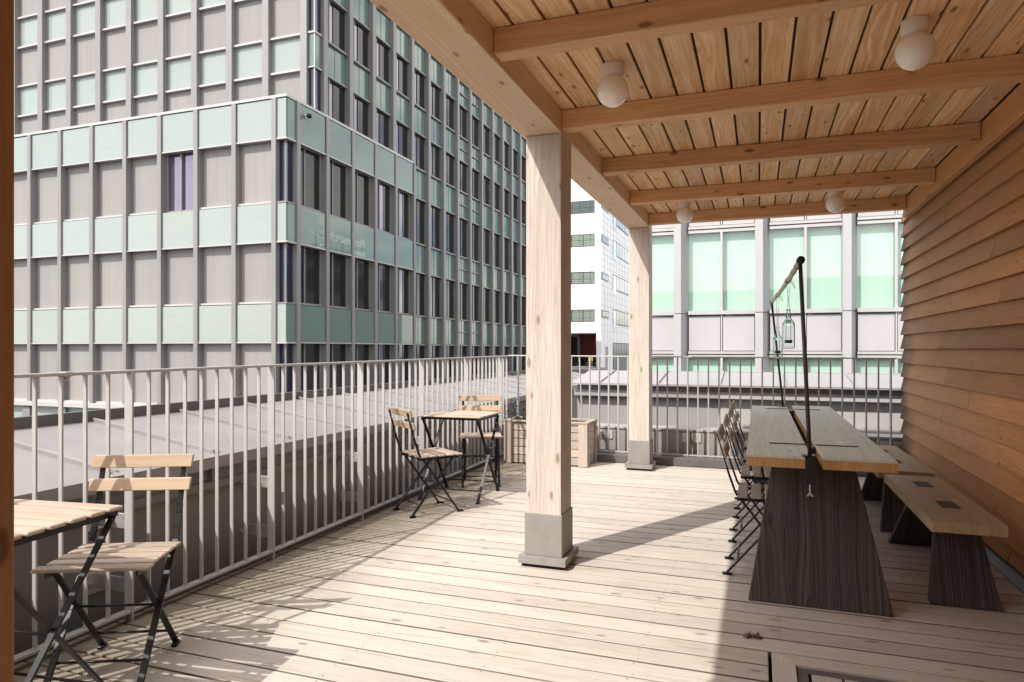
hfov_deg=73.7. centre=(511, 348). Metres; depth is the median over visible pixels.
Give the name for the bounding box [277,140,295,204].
corner window
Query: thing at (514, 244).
window
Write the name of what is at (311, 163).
window
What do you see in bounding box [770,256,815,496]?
lantern stand
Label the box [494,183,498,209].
window
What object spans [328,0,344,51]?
window
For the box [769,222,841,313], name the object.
window
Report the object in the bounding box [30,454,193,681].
folding chair
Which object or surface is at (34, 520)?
bistro table
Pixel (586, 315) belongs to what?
window
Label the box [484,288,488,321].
window
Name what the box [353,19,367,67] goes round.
window
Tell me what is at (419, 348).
window
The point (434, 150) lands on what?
window
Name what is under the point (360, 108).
window
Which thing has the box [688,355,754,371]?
window
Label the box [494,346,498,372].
window
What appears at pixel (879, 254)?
window
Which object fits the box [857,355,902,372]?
window
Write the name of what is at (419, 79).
window
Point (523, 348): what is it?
window
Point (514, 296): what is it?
window
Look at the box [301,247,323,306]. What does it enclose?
window
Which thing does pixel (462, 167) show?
window
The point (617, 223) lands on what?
window
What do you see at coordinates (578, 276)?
window
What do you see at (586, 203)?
window
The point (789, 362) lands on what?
window
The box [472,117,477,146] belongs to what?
window
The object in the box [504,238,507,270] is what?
window
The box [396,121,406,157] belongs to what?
window
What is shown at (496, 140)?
window
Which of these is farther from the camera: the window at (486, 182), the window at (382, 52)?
the window at (486, 182)
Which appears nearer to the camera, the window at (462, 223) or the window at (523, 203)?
the window at (462, 223)
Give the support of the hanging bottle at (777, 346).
hanging from the lantern stand
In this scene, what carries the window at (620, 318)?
in the white building at (599, 279)
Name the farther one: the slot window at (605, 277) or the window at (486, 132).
the slot window at (605, 277)
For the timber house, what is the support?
on the ground
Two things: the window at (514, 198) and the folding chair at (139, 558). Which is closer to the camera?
the folding chair at (139, 558)
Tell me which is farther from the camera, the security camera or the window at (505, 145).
the window at (505, 145)
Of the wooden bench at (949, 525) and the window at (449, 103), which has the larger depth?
the window at (449, 103)
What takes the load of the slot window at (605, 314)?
in the white building at (599, 279)
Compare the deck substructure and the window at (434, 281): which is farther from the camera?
the window at (434, 281)
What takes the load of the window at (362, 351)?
in the office block
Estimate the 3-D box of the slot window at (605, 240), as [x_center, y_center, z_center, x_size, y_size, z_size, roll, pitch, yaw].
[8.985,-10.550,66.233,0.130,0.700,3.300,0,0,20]
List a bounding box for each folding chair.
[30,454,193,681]
[387,407,462,517]
[458,395,503,487]
[716,423,767,574]
[723,414,770,542]
[728,406,768,517]
[731,400,763,498]
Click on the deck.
(640, 587)
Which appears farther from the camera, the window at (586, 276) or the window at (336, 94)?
the window at (586, 276)
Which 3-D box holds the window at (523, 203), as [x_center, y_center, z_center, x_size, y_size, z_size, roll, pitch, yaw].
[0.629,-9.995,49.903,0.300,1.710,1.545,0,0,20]
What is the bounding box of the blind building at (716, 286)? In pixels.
[652,210,903,372]
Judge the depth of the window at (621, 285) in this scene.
73.47 m
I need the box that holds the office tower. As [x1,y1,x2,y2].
[14,0,525,379]
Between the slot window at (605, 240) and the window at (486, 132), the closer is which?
the window at (486, 132)
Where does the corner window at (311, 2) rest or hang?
in the office tower
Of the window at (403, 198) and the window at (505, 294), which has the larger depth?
the window at (505, 294)
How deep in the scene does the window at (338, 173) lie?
28.00 m
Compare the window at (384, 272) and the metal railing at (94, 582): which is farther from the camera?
the window at (384, 272)
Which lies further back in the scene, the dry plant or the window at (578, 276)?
the window at (578, 276)
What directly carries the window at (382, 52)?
in the office tower
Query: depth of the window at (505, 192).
46.69 m
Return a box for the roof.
[14,370,582,665]
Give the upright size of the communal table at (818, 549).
0.744 m
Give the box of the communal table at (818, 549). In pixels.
[746,406,897,616]
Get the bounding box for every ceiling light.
[597,60,628,107]
[676,201,692,222]
[826,191,844,212]
[894,14,936,70]
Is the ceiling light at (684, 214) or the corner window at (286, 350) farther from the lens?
the corner window at (286, 350)
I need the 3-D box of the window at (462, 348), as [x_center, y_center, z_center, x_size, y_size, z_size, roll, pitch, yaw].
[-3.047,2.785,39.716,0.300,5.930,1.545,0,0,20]
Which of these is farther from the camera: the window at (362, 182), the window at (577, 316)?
the window at (577, 316)
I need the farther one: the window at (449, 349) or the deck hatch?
the window at (449, 349)
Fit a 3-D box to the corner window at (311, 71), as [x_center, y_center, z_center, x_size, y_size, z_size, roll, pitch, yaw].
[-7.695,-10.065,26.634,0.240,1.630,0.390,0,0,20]
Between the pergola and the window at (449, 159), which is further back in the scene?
the window at (449, 159)
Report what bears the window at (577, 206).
in the white building at (599, 279)
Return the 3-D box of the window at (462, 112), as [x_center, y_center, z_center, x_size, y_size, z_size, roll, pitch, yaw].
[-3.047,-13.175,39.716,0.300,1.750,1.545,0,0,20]
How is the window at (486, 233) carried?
in the office tower
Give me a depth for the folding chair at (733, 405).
5.70 m
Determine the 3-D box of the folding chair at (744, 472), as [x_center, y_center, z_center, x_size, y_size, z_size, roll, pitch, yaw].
[1.643,0.849,4.494,0.471,0.798,0.413,0,0,19]
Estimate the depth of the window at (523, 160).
50.27 m
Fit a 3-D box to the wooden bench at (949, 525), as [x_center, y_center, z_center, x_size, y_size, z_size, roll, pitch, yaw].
[2.339,1.023,3.755,0.337,0.450,1.343,0,0,20]
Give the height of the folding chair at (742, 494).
0.798 m
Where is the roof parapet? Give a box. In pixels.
[572,370,903,459]
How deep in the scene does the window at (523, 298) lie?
50.27 m
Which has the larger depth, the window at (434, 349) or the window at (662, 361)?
the window at (434, 349)
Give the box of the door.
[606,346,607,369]
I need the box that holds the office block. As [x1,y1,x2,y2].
[14,93,415,416]
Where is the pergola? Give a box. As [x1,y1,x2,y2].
[0,0,1023,681]
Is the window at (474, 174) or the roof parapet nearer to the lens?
the roof parapet
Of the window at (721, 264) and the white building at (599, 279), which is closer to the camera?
the window at (721, 264)
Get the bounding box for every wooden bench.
[861,445,934,532]
[884,474,1008,611]
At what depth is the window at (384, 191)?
31.43 m
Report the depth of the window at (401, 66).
33.09 m
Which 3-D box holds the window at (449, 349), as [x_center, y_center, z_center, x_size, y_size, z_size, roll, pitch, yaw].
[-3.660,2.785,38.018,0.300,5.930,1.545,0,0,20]
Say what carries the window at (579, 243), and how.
in the white building at (599, 279)
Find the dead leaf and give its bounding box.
[752,632,761,638]
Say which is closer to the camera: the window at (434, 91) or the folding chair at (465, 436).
the folding chair at (465, 436)
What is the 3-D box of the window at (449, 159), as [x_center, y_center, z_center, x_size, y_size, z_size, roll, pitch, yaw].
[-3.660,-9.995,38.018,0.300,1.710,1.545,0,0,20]
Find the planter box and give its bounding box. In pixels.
[503,416,596,466]
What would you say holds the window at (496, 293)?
in the office tower
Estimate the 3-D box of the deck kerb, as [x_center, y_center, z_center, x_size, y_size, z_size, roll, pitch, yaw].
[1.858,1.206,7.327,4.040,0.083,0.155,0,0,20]
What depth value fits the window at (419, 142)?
34.84 m
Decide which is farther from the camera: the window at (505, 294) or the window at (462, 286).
the window at (505, 294)
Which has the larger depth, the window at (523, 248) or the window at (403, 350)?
the window at (523, 248)
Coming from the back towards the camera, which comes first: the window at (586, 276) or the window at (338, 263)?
the window at (586, 276)
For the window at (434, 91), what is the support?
in the office tower
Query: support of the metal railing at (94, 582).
attached to the deck
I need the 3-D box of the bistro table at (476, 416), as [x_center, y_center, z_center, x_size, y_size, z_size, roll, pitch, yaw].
[-0.438,0.899,5.841,0.550,0.698,0.582,0,0,18]
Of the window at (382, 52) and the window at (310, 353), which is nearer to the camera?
the window at (310, 353)
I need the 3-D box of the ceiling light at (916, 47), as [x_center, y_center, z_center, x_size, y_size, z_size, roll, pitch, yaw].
[1.669,-1.259,2.826,0.152,0.202,0.152,0,0,20]
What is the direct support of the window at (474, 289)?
in the office tower
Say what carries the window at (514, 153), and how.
in the office tower
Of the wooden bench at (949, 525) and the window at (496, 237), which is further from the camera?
the window at (496, 237)
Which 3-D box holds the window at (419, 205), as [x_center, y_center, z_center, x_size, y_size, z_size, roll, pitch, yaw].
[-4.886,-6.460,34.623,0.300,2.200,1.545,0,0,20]
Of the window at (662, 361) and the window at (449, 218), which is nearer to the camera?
the window at (662, 361)
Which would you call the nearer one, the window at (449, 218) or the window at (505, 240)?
the window at (449, 218)
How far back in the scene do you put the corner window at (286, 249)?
24.83 m
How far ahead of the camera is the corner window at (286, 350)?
24.84 m
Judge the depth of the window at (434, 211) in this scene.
36.46 m
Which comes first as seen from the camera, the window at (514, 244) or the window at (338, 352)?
the window at (338, 352)
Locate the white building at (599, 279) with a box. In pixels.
[571,179,628,373]
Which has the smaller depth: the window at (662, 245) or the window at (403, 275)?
the window at (662, 245)
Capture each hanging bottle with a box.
[773,293,782,357]
[782,278,794,348]
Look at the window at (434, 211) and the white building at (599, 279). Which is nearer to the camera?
the window at (434, 211)
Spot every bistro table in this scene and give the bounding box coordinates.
[14,499,122,681]
[418,410,500,503]
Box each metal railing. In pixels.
[14,355,510,662]
[511,355,902,458]
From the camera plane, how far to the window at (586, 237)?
64.98 m
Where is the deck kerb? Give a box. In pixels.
[518,452,866,476]
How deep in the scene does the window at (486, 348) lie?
43.59 m
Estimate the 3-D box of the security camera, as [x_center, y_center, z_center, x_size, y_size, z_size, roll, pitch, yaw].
[-7.605,-8.690,25.475,0.295,0.180,0.190,0,0,20]
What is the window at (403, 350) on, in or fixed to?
in the office block
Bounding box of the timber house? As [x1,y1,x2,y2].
[900,121,1023,593]
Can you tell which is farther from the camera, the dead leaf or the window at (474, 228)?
the window at (474, 228)
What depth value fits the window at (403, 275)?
33.11 m
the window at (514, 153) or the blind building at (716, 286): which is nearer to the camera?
the blind building at (716, 286)
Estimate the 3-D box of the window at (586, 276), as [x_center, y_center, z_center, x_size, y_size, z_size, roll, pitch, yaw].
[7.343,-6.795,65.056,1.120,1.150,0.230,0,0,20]
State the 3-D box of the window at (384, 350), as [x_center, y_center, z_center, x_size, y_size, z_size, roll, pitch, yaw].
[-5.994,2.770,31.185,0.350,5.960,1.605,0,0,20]
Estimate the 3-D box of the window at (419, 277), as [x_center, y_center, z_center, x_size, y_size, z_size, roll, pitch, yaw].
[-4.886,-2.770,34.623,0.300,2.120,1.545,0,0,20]
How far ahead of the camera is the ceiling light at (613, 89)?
3.22 m
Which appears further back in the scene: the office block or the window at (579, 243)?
the window at (579, 243)
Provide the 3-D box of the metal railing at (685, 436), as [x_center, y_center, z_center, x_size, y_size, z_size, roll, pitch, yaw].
[1.930,0.710,7.451,4.151,1.279,0.148,0,0,20]
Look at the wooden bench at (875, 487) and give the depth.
4.75 m
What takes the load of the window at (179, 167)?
in the office block
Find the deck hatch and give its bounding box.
[772,652,980,681]
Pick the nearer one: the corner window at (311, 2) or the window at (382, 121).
the corner window at (311, 2)
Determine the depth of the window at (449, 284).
38.23 m
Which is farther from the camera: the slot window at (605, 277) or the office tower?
the slot window at (605, 277)
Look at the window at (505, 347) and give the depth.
46.69 m
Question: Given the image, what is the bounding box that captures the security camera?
[304,113,311,118]
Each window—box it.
[166,153,192,212]
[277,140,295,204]
[277,243,295,303]
[280,343,292,392]
[301,148,323,213]
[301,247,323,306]
[301,343,321,390]
[309,0,319,32]
[309,68,319,110]
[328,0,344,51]
[328,79,344,123]
[330,160,348,220]
[330,253,348,308]
[330,344,347,387]
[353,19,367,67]
[353,94,367,136]
[355,171,371,228]
[355,259,371,311]
[355,344,370,385]
[376,38,388,83]
[376,109,388,147]
[378,182,392,234]
[378,264,392,313]
[378,344,390,383]
[396,54,406,95]
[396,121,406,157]
[398,190,410,240]
[398,268,410,314]
[398,345,409,381]
[413,134,423,169]
[415,71,423,108]
[416,200,423,243]
[416,273,423,315]
[416,345,423,379]
[431,84,438,118]
[431,144,438,177]
[431,206,438,248]
[431,277,438,316]
[431,346,438,378]
[446,96,452,128]
[446,154,452,185]
[446,213,452,252]
[446,280,452,317]
[446,346,452,377]
[460,107,465,138]
[460,162,465,192]
[460,219,465,256]
[460,283,465,319]
[460,346,465,375]
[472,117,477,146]
[472,170,477,198]
[472,224,477,260]
[472,286,477,320]
[472,346,477,374]
[484,127,488,154]
[484,177,488,204]
[484,229,488,264]
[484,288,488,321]
[484,346,488,373]
[494,135,498,161]
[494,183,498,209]
[494,234,498,267]
[494,291,498,322]
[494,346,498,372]
[504,143,507,168]
[504,190,507,214]
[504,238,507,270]
[504,293,507,323]
[504,346,507,371]
[513,150,516,174]
[513,195,516,219]
[513,242,516,272]
[513,295,516,324]
[513,346,516,370]
[522,157,524,180]
[522,201,524,223]
[522,246,524,275]
[522,297,524,325]
[522,347,524,370]
[572,201,582,213]
[572,234,582,246]
[572,272,582,283]
[572,310,582,321]
[583,200,594,212]
[583,234,594,246]
[583,271,594,283]
[583,309,594,321]
[601,234,608,245]
[601,272,608,281]
[601,310,608,318]
[613,216,628,235]
[613,239,628,263]
[613,274,628,295]
[613,309,628,329]
[613,343,628,370]
[652,232,673,315]
[652,355,673,370]
[688,227,754,314]
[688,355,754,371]
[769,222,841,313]
[769,355,841,372]
[857,219,903,311]
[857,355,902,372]
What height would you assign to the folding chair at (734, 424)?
0.798 m
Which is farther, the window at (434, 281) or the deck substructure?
the window at (434, 281)
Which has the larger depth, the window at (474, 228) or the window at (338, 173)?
the window at (474, 228)
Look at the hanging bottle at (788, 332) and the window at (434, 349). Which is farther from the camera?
the window at (434, 349)
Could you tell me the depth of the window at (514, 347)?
48.52 m
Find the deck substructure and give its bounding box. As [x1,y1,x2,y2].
[768,657,772,681]
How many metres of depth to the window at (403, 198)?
33.11 m
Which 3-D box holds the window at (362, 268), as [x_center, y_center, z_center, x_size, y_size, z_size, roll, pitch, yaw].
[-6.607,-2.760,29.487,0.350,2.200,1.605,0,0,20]
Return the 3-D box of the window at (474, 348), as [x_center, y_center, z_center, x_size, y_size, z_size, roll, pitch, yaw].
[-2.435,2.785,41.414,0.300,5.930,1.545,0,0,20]
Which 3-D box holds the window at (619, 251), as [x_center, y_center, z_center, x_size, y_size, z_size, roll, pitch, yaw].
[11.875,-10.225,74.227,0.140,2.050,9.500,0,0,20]
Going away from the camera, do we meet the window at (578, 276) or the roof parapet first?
the roof parapet
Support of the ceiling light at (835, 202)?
attached to the pergola
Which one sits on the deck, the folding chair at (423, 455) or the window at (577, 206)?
the folding chair at (423, 455)
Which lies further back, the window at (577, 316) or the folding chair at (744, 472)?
the window at (577, 316)
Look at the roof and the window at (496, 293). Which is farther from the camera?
the window at (496, 293)
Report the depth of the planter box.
7.45 m
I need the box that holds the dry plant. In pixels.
[499,398,525,437]
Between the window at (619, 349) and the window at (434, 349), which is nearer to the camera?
the window at (434, 349)
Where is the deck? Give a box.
[14,458,1023,681]

